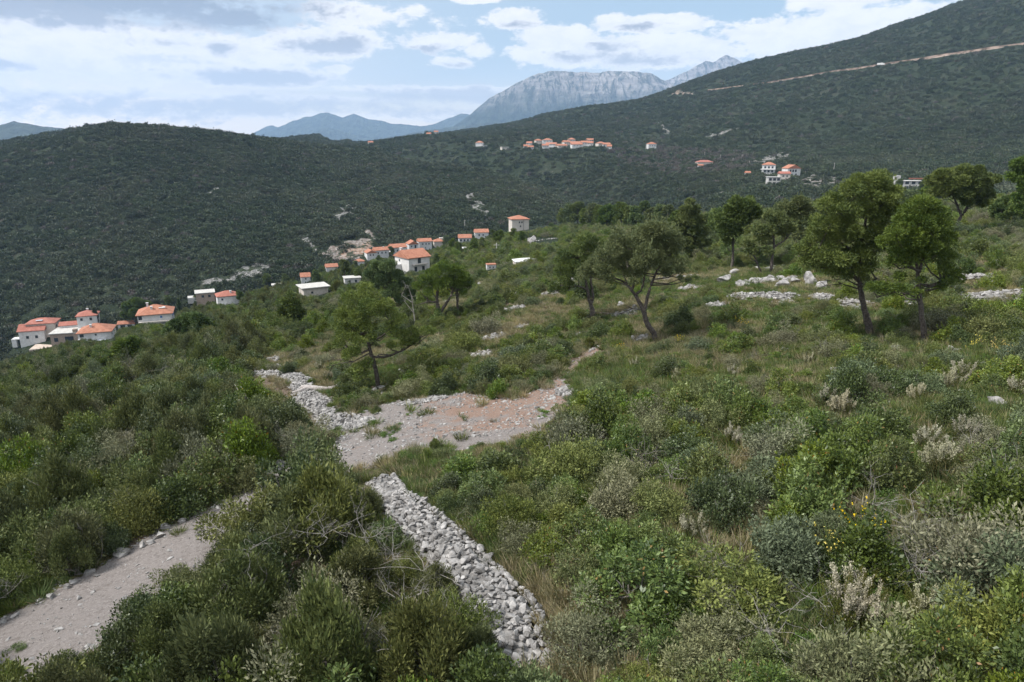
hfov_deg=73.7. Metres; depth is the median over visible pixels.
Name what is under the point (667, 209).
pine tree
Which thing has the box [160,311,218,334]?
pine tree
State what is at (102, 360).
pine tree
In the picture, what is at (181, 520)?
boulder
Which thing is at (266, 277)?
pine tree
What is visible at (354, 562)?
juniper shrub
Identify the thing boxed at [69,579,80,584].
boulder
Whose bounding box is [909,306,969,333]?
grey shrub
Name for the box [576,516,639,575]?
arbutus shrub
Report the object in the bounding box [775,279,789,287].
boulder
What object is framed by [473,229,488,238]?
house
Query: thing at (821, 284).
boulder
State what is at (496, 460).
evergreen shrub
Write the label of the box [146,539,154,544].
boulder
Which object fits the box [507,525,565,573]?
arbutus shrub
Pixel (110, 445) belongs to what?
grey shrub
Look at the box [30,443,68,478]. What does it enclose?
evergreen shrub
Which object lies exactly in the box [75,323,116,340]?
house
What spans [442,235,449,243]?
pine tree
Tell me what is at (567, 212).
pine tree
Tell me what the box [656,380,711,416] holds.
arbutus shrub
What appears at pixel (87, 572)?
boulder
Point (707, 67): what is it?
mountain
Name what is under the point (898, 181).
pine tree
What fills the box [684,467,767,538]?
evergreen shrub
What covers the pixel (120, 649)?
evergreen shrub
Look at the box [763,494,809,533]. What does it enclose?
arbutus shrub
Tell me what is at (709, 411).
mastic shrub
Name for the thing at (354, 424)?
stone heap
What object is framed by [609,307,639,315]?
stone heap
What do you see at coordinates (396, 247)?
house
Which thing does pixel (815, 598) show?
dead shrub
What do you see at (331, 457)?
mastic shrub
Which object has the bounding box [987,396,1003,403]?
boulder
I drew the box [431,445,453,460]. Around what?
mastic shrub
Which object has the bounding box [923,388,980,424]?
evergreen shrub
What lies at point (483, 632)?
juniper shrub
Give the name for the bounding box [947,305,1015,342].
mastic shrub
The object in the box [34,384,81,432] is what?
juniper shrub
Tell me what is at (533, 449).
mastic shrub
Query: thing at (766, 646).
arbutus shrub
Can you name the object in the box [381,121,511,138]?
mountain
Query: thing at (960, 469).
grey shrub
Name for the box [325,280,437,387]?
pine tree
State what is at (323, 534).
dead shrub
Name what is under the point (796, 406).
arbutus shrub
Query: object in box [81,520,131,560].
evergreen shrub
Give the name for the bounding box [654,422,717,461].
evergreen shrub
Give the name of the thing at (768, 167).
house
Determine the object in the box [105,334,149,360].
pine tree
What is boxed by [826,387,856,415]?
heather
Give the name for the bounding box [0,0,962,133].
sky
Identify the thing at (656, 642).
arbutus shrub
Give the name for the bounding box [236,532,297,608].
evergreen shrub
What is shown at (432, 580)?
juniper shrub
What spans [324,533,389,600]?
juniper shrub
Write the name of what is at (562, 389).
stone heap
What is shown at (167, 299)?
pine tree
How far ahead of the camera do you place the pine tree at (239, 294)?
249.93 m
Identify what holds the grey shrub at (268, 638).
on the ground
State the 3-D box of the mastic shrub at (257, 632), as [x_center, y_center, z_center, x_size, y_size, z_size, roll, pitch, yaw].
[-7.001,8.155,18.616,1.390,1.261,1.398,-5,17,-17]
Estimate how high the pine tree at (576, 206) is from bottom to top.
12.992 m
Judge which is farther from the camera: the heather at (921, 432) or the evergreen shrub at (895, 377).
the evergreen shrub at (895, 377)
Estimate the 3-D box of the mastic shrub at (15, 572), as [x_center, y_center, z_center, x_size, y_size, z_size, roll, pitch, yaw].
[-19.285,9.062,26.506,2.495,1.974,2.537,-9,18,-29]
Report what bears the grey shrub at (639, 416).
on the ground
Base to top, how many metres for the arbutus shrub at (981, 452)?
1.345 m
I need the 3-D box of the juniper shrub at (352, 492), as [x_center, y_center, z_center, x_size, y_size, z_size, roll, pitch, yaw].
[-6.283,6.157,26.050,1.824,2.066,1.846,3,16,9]
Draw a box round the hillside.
[0,0,1023,354]
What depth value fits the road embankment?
1120.28 m
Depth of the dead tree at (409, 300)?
79.03 m
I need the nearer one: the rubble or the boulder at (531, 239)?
the rubble
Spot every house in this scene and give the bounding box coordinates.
[11,324,46,347]
[24,317,60,336]
[48,327,79,345]
[58,321,77,327]
[75,308,99,327]
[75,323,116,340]
[117,320,137,328]
[135,302,174,323]
[188,289,214,304]
[215,290,239,304]
[296,282,330,296]
[300,272,310,283]
[324,263,337,271]
[342,275,361,284]
[356,259,364,264]
[363,248,376,260]
[372,246,388,257]
[388,243,406,253]
[393,247,430,271]
[406,239,418,248]
[416,238,431,249]
[432,237,443,247]
[458,234,471,242]
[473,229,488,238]
[475,141,483,145]
[486,263,495,269]
[507,215,528,230]
[512,258,533,263]
[534,139,541,143]
[541,144,548,148]
[542,138,552,143]
[546,142,556,146]
[555,144,567,147]
[562,140,569,144]
[570,143,582,148]
[646,142,655,148]
[695,160,712,164]
[761,162,775,173]
[765,176,780,183]
[777,171,790,179]
[782,164,801,175]
[893,175,921,187]
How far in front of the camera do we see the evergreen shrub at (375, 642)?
16.48 m
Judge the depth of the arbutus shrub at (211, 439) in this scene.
36.30 m
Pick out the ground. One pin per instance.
(134, 539)
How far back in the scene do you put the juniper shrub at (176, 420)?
37.09 m
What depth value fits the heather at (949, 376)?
29.15 m
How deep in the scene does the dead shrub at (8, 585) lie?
25.18 m
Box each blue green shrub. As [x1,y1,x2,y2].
[675,441,728,470]
[714,450,781,510]
[763,449,794,476]
[804,507,846,545]
[823,354,889,388]
[899,367,947,395]
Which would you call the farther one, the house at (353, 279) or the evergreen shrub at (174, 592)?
the house at (353, 279)
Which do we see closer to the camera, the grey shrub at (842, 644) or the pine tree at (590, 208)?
the grey shrub at (842, 644)
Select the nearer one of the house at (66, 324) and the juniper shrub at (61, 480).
the juniper shrub at (61, 480)
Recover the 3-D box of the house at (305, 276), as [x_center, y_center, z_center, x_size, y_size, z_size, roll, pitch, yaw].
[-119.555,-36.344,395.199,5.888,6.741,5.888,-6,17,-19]
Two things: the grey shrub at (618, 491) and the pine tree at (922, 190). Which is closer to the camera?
the grey shrub at (618, 491)
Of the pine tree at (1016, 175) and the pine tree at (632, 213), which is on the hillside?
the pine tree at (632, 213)
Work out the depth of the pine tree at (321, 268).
392.48 m
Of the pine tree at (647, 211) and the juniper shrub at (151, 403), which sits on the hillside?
the pine tree at (647, 211)
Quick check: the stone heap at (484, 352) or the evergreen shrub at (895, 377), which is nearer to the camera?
the evergreen shrub at (895, 377)
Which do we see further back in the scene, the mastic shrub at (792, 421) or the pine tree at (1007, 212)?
the pine tree at (1007, 212)
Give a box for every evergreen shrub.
[0,442,21,464]
[0,481,23,500]
[8,415,37,441]
[15,481,60,529]
[29,488,122,542]
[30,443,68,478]
[37,649,93,681]
[52,416,105,455]
[53,445,89,463]
[59,432,95,456]
[60,421,90,441]
[63,436,107,474]
[65,405,107,421]
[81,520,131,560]
[82,453,144,486]
[85,486,112,519]
[86,597,168,681]
[95,591,162,648]
[116,579,176,626]
[123,405,164,448]
[131,580,219,661]
[135,471,221,526]
[147,378,184,402]
[184,387,213,414]
[197,400,233,445]
[204,520,267,561]
[208,388,244,422]
[208,396,222,419]
[236,519,256,532]
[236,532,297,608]
[252,425,336,499]
[262,399,316,445]
[287,397,305,410]
[361,639,418,681]
[372,404,380,411]
[427,470,461,502]
[457,463,504,485]
[459,484,497,517]
[462,360,498,383]
[467,356,510,394]
[470,448,527,484]
[473,441,485,450]
[565,385,631,441]
[574,438,606,456]
[644,582,718,646]
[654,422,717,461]
[658,339,672,349]
[663,303,699,328]
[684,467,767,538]
[739,408,801,447]
[807,410,846,435]
[811,354,884,408]
[832,389,916,442]
[864,364,922,399]
[922,386,984,427]
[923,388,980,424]
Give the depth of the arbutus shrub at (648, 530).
19.05 m
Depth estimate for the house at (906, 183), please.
439.47 m
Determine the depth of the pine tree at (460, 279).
76.33 m
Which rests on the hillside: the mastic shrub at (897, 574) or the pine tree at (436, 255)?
the pine tree at (436, 255)
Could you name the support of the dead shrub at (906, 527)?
on the ground
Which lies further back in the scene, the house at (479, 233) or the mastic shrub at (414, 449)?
the house at (479, 233)
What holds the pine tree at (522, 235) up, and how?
on the hillside
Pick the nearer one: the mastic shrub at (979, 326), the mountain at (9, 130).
the mastic shrub at (979, 326)
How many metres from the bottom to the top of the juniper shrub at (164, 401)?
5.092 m
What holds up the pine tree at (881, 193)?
on the ground
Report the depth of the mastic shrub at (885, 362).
33.20 m
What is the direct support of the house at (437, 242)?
on the hillside
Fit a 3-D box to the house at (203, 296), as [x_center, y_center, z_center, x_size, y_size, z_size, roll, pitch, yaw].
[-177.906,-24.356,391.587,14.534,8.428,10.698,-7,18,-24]
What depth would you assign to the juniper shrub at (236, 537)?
22.22 m
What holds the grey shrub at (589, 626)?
on the ground
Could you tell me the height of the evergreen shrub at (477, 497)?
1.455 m
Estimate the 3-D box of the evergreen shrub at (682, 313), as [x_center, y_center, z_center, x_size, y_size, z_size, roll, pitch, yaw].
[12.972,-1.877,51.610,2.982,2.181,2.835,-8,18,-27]
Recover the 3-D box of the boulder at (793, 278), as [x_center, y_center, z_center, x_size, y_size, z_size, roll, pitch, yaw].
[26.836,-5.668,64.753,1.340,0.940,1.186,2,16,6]
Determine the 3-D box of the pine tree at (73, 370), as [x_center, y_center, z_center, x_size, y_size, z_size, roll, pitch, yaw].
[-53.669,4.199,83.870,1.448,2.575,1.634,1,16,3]
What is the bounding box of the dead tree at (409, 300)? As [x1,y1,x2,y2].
[399,281,414,320]
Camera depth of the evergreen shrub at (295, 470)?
27.63 m
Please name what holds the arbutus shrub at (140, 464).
on the ground
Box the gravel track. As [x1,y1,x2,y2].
[0,377,570,681]
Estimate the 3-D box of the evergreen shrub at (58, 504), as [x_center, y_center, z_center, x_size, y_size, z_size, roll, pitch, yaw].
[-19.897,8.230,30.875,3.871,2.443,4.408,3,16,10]
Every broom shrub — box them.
[813,522,849,558]
[830,496,891,537]
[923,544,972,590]
[961,334,991,348]
[984,337,1019,354]
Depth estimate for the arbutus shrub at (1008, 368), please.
28.70 m
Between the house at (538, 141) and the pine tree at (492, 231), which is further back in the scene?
the house at (538, 141)
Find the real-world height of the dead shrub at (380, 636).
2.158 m
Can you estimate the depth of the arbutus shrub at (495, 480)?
25.28 m
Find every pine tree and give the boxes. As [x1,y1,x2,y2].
[0,363,8,370]
[22,358,32,366]
[68,365,80,377]
[83,348,93,357]
[97,357,107,365]
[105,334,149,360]
[119,297,153,324]
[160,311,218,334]
[163,295,171,304]
[235,290,243,299]
[262,273,271,284]
[276,290,306,323]
[281,273,290,281]
[311,269,320,281]
[318,265,323,272]
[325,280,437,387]
[339,259,351,275]
[353,267,362,276]
[362,257,416,303]
[388,246,394,255]
[411,259,474,314]
[432,253,439,262]
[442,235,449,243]
[448,238,454,247]
[454,241,461,250]
[454,282,471,307]
[469,237,478,249]
[488,229,495,237]
[493,230,504,241]
[509,228,516,236]
[517,231,525,240]
[547,232,606,319]
[557,207,566,223]
[561,202,574,221]
[569,201,586,223]
[575,213,692,340]
[579,208,589,222]
[583,202,598,222]
[591,204,607,223]
[596,203,614,225]
[607,204,617,224]
[611,202,627,223]
[622,205,632,225]
[626,205,641,224]
[635,200,650,221]
[642,206,655,223]
[652,203,665,220]
[658,204,674,222]
[667,209,678,225]
[672,197,712,257]
[704,206,722,233]
[712,194,763,268]
[740,207,799,271]
[773,201,778,212]
[777,190,816,259]
[790,168,907,333]
[862,193,967,340]
[895,178,903,185]
[899,188,919,202]
[918,185,931,195]
[922,163,1003,225]
[987,194,1010,219]
[999,199,1023,221]
[1003,155,1023,213]
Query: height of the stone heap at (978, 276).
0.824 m
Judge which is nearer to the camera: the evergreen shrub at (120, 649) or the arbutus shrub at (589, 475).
the evergreen shrub at (120, 649)
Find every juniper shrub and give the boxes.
[0,430,25,458]
[0,486,34,537]
[8,476,35,503]
[23,444,96,524]
[32,503,110,575]
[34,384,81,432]
[46,521,95,584]
[57,379,96,413]
[113,381,146,435]
[127,595,200,665]
[134,393,168,432]
[140,422,197,480]
[142,383,189,419]
[149,403,207,463]
[199,526,265,587]
[203,615,224,681]
[214,398,276,465]
[272,564,380,681]
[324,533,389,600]
[325,541,389,611]
[343,481,365,520]
[354,484,384,515]
[372,586,474,681]
[410,559,459,602]
[429,437,441,448]
[452,621,505,678]
[582,335,594,347]
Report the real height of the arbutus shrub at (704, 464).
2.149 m
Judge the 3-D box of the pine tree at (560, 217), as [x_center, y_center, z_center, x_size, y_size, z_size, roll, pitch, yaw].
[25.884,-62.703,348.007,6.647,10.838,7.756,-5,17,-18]
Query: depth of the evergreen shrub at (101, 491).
31.87 m
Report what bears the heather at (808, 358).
on the ground
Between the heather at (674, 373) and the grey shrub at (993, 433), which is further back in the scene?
the heather at (674, 373)
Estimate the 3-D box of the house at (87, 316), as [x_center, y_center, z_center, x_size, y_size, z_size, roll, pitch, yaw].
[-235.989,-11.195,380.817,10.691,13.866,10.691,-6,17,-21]
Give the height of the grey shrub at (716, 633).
1.266 m
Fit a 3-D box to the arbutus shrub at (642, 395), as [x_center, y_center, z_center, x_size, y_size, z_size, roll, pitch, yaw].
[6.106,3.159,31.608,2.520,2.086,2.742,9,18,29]
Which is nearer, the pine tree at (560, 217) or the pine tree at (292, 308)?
the pine tree at (292, 308)
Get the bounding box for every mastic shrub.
[0,465,30,486]
[0,471,28,491]
[0,507,60,574]
[0,547,48,604]
[16,458,68,484]
[21,424,63,448]
[49,492,133,537]
[95,456,152,504]
[100,479,174,545]
[148,562,193,593]
[161,558,213,599]
[191,477,283,543]
[205,450,274,497]
[214,372,243,403]
[216,412,235,440]
[232,637,341,681]
[233,393,276,410]
[233,394,247,403]
[241,619,277,659]
[246,393,286,421]
[264,427,354,485]
[271,434,283,452]
[356,614,389,649]
[359,520,396,540]
[407,447,421,454]
[425,583,467,618]
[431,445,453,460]
[441,591,503,634]
[477,445,518,462]
[521,430,562,459]
[522,430,606,486]
[533,498,586,534]
[549,563,578,589]
[551,543,634,614]
[612,652,661,681]
[620,652,708,681]
[658,309,676,325]
[683,397,746,433]
[786,408,827,431]
[853,349,898,369]
[868,551,934,597]
[908,573,1023,681]
[935,293,984,307]
[944,305,981,319]
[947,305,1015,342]
[958,302,1020,318]
[1002,453,1023,476]
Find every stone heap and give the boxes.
[342,415,376,429]
[396,395,447,405]
[470,349,490,355]
[481,332,504,339]
[504,304,525,309]
[555,384,573,395]
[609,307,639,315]
[631,333,651,340]
[678,284,703,289]
[706,300,728,306]
[744,275,797,283]
[961,273,992,279]
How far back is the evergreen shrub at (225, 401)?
41.52 m
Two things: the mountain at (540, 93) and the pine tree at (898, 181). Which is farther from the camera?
the mountain at (540, 93)
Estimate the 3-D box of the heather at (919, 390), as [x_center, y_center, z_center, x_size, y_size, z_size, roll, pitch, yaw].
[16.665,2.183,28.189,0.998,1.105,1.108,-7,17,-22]
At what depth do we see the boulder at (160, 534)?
29.39 m
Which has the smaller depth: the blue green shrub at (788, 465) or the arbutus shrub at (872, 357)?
the blue green shrub at (788, 465)
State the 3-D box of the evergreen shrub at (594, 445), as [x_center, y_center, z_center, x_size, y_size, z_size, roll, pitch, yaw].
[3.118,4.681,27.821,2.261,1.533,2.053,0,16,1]
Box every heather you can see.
[314,361,324,369]
[322,370,331,378]
[629,357,639,364]
[671,368,682,377]
[679,510,707,538]
[716,422,742,443]
[724,364,738,374]
[802,351,816,363]
[809,383,839,406]
[816,569,884,633]
[825,560,884,606]
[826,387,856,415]
[855,580,893,625]
[894,580,951,626]
[906,382,934,398]
[913,420,947,447]
[917,440,969,475]
[933,433,966,460]
[935,366,963,388]
[948,414,983,441]
[950,359,983,381]
[1007,372,1023,395]
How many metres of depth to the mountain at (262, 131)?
11651.84 m
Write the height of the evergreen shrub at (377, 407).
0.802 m
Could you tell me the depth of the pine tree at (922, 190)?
155.54 m
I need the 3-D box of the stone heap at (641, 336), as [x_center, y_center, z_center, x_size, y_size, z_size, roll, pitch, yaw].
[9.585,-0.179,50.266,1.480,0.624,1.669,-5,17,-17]
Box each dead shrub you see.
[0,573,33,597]
[199,503,236,541]
[204,514,300,608]
[294,500,356,558]
[322,508,481,599]
[327,488,411,559]
[366,523,438,583]
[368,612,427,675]
[376,563,435,612]
[384,578,492,633]
[651,454,687,479]
[679,532,739,597]
[696,529,761,565]
[723,579,819,675]
[728,417,780,468]
[785,545,866,634]
[829,461,926,517]
[855,479,944,540]
[869,518,962,589]
[884,500,967,557]
[938,417,999,466]
[947,427,1021,485]
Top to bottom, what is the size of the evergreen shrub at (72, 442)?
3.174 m
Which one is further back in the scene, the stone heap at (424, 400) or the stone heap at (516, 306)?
the stone heap at (516, 306)
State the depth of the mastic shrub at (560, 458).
25.52 m
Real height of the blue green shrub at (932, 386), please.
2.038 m
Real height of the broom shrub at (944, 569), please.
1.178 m
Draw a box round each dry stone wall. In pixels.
[251,369,369,430]
[366,472,553,670]
[726,291,800,302]
[807,292,874,308]
[960,288,1022,299]
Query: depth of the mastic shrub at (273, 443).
38.55 m
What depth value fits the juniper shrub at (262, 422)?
36.29 m
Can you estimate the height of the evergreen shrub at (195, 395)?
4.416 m
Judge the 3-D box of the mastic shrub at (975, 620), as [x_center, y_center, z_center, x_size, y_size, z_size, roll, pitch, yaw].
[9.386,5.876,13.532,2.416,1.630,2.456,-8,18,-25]
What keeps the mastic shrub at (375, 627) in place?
on the ground
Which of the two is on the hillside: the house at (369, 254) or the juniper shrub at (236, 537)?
the house at (369, 254)
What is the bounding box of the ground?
[0,239,1017,681]
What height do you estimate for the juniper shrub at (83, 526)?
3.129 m
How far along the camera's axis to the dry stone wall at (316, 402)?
48.34 m
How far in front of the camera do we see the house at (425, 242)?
454.25 m
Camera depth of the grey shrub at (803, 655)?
14.14 m
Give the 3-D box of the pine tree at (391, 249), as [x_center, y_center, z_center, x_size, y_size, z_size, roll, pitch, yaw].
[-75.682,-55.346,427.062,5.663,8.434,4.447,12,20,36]
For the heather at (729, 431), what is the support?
on the ground
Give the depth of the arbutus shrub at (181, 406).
44.05 m
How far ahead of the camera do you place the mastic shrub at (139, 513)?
29.98 m
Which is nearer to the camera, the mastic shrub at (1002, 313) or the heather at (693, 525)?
the heather at (693, 525)
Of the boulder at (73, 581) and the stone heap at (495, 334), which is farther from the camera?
the stone heap at (495, 334)
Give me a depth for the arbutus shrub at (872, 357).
31.18 m
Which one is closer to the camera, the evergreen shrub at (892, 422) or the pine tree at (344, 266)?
the evergreen shrub at (892, 422)
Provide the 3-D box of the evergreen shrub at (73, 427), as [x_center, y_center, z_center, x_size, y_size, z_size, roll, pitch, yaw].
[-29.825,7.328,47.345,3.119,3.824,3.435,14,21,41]
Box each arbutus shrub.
[0,431,47,476]
[0,660,25,681]
[19,545,52,575]
[24,458,46,478]
[32,434,69,455]
[41,503,82,529]
[55,409,95,434]
[85,468,111,496]
[103,450,159,494]
[128,422,160,457]
[162,402,192,424]
[169,444,247,511]
[192,435,224,469]
[215,414,281,470]
[231,374,271,401]
[365,516,407,555]
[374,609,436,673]
[438,451,479,483]
[457,468,513,508]
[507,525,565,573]
[540,472,582,493]
[550,504,613,559]
[570,536,701,653]
[576,459,610,483]
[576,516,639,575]
[602,421,658,468]
[618,388,663,423]
[625,510,699,568]
[635,622,682,669]
[646,453,692,485]
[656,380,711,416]
[666,560,711,599]
[680,441,737,494]
[702,373,744,409]
[723,384,767,430]
[738,630,794,676]
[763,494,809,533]
[766,406,841,448]
[774,392,822,421]
[778,430,826,459]
[817,411,898,457]
[850,349,898,382]
[852,434,931,497]
[863,604,999,681]
[951,438,1016,467]
[965,354,1023,387]
[977,414,1023,466]
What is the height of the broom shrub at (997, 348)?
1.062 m
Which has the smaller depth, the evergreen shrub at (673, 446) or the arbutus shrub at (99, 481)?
the evergreen shrub at (673, 446)
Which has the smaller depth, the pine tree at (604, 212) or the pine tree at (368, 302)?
the pine tree at (368, 302)
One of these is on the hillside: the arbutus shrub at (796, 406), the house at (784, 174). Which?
the house at (784, 174)
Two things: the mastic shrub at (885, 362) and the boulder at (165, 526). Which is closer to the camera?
the boulder at (165, 526)
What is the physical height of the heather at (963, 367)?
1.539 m
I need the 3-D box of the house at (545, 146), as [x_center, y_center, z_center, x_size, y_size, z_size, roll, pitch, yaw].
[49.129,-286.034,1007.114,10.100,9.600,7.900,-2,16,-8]
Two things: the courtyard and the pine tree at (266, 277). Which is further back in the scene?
the pine tree at (266, 277)
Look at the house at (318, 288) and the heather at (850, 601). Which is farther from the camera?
the house at (318, 288)
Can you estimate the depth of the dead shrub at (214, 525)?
24.59 m
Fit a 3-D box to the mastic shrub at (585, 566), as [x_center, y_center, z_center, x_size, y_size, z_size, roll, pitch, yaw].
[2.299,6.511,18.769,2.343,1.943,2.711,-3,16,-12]
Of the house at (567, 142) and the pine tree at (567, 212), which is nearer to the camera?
the pine tree at (567, 212)
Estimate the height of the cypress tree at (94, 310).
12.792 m
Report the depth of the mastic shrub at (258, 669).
16.57 m
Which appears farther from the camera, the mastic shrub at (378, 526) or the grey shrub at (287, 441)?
the grey shrub at (287, 441)
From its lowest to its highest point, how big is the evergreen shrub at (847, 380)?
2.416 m
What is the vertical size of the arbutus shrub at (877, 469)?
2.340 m
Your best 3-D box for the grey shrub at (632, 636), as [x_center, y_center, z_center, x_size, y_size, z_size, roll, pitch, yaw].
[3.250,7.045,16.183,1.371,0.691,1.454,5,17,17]
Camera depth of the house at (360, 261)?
406.75 m
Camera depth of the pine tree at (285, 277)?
389.25 m
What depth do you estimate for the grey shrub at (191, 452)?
33.93 m
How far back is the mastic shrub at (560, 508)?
22.32 m
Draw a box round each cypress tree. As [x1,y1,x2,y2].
[92,307,98,322]
[176,298,181,310]
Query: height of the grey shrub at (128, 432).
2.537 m
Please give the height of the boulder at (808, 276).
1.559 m
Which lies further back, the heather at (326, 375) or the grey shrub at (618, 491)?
the heather at (326, 375)
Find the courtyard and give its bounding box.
[29,344,51,351]
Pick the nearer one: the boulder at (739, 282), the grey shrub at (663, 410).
the grey shrub at (663, 410)
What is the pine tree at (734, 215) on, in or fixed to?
on the ground
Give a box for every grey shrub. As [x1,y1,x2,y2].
[70,460,105,475]
[75,437,121,461]
[85,426,133,469]
[89,427,139,457]
[100,428,138,444]
[108,488,151,519]
[157,422,240,488]
[257,566,368,676]
[274,425,328,460]
[289,413,338,445]
[495,515,541,558]
[533,410,607,449]
[537,578,638,681]
[581,461,668,523]
[591,448,649,492]
[618,413,653,436]
[622,617,661,659]
[624,407,671,452]
[625,391,676,420]
[652,614,756,681]
[663,583,783,663]
[737,415,814,467]
[739,494,776,528]
[781,601,955,681]
[786,638,848,680]
[788,304,813,313]
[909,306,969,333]
[951,458,1012,485]
[957,413,1006,447]
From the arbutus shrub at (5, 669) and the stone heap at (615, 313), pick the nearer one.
the arbutus shrub at (5, 669)
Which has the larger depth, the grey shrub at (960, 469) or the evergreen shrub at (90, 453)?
the evergreen shrub at (90, 453)
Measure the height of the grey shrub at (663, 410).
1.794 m
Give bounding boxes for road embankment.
[708,43,1023,89]
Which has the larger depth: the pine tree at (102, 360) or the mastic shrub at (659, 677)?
the pine tree at (102, 360)
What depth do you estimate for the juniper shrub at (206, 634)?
17.70 m
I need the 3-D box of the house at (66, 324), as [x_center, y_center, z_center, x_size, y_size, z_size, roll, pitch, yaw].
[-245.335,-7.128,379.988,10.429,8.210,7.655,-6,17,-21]
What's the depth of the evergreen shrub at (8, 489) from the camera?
35.43 m
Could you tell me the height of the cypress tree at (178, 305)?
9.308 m
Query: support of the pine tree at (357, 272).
on the hillside
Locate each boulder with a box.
[0,616,7,624]
[46,593,54,598]
[62,583,69,589]
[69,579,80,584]
[83,568,95,575]
[113,547,129,558]
[139,540,145,547]
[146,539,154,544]
[156,531,165,537]
[160,522,171,530]
[177,518,186,522]
[527,235,535,242]
[717,274,730,281]
[735,280,749,285]
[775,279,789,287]
[791,276,800,281]
[803,271,817,284]
[815,281,827,286]
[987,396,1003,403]
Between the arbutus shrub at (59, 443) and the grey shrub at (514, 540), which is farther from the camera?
the arbutus shrub at (59, 443)
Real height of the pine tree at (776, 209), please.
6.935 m
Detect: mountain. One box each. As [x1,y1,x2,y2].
[0,121,63,140]
[254,125,277,135]
[262,113,468,137]
[314,127,380,140]
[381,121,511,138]
[454,71,673,125]
[665,55,742,85]
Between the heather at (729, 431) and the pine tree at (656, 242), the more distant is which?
the pine tree at (656, 242)
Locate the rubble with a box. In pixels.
[0,242,1023,662]
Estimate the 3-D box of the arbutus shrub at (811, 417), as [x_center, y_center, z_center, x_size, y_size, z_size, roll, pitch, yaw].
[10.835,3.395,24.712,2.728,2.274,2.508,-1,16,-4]
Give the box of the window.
[65,336,73,341]
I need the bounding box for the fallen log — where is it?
[291,382,338,393]
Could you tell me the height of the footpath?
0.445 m
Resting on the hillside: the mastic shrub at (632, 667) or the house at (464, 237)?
the house at (464, 237)
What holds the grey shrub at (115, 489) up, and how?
on the ground
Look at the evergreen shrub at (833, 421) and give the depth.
25.62 m
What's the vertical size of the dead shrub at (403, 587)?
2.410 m
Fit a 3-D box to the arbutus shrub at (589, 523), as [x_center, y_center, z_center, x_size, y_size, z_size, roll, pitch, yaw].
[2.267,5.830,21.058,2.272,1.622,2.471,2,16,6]
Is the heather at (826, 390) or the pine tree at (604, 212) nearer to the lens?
the heather at (826, 390)
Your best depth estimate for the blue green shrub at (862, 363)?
30.57 m
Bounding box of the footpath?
[565,346,598,372]

